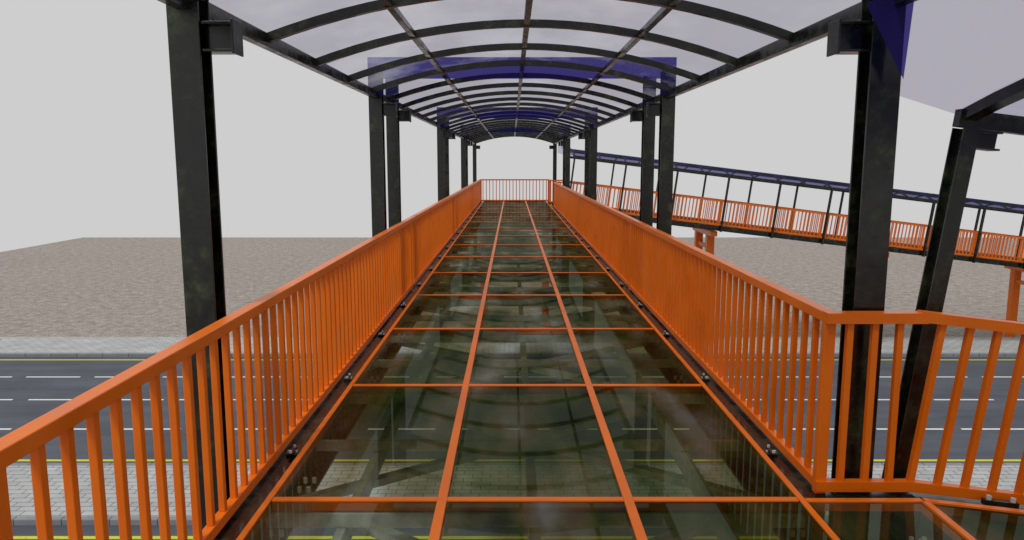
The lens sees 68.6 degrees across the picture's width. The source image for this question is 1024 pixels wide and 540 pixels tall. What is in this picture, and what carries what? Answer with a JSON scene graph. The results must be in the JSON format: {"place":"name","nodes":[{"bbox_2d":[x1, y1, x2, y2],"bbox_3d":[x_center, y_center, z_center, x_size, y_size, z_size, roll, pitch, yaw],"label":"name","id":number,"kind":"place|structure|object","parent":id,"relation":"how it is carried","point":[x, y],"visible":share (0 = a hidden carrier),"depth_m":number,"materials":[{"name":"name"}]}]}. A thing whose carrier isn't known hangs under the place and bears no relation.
{"place":"outdoors","nodes":[
{"label":"outdoors","id":0,"kind":"place"},
{"bbox_2d":[12,525,921,539],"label":"road","id":1,"kind":"structure","parent":0,"point":[28,532],"depth_m":15.30,"materials":[{"name":"grey asphalt"}]},
{"bbox_2d":[0,337,1019,356],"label":"sidewalk","id":2,"kind":"structure","parent":0,"point":[83,346],"depth_m":30.11,"materials":[{"name":"grey concrete"}]},
{"bbox_2d":[0,237,1023,336],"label":"ground","id":3,"kind":"structure","parent":0,"point":[107,287],"depth_m":48.29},
{"bbox_2d":[6,463,1019,524],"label":"median","id":4,"kind":"object","parent":3,"relation":"on","point":[20,490],"depth_m":17.28,"materials":[{"name":"stone"}]},
{"bbox_2d":[214,201,965,539],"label":"footbridge","id":5,"kind":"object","parent":3,"relation":"on","point":[448,435],"visible":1,"depth_m":4.86,"materials":[{"name":"clear glass"}]},
{"bbox_2d":[0,179,480,539],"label":"orange railing","id":6,"kind":"object","parent":5,"relation":"on","point":[362,290],"visible":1,"depth_m":3.81,"materials":[{"name":"metal"}]},
{"bbox_2d":[481,179,547,200],"bbox_3d":[0.120,-3.551,33.471,3.120,0.990,0.068,0,8,0],"label":"orange railing","id":7,"kind":"object","parent":5,"relation":"on","point":[516,189],"visible":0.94,"depth_m":33.45,"materials":[{"name":"metal"}]},
{"bbox_2d":[157,0,917,529],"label":"bridge canopy","id":8,"kind":"object","parent":5,"relation":"on","point":[873,34],"visible":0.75,"depth_m":4.93,"materials":[{"name":"metal"}]},
{"bbox_2d":[548,179,550,201],"bbox_3d":[1.650,-3.457,32.820,0.068,0.990,1.245,0,8,0],"label":"orange railing","id":9,"kind":"object","parent":5,"relation":"on","point":[549,190],"visible":0.93,"depth_m":32.78,"materials":[{"name":"metal"}]},
{"bbox_2d":[554,182,835,493],"bbox_3d":[1.650,-1.113,16.576,0.068,0.990,25.520,0,8,0],"label":"orange railing","id":10,"kind":"object","parent":5,"relation":"on","point":[664,277],"visible":1,"depth_m":5.69,"materials":[{"name":"metal"}]},
{"bbox_2d":[550,146,1023,339],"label":"access ramp","id":11,"kind":"structure","parent":3,"relation":"on","point":[707,227],"depth_m":29.43,"materials":[{"name":"orange metal"}]},
{"bbox_2d":[813,78,1023,539],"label":"access ramp","id":12,"kind":"structure","parent":3,"relation":"on","point":[963,510],"depth_m":3.95,"materials":[{"name":"orange metal"}]},
{"bbox_2d":[0,357,1023,462],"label":"road","id":13,"kind":"structure","parent":0,"point":[32,388],"depth_m":23.52,"materials":[{"name":"grey asphalt"}]},
{"bbox_2d":[0,0,1023,251],"label":"sky","id":14,"kind":"structure","parent":0,"point":[87,144],"materials":[{"name":"white"}]}
]}

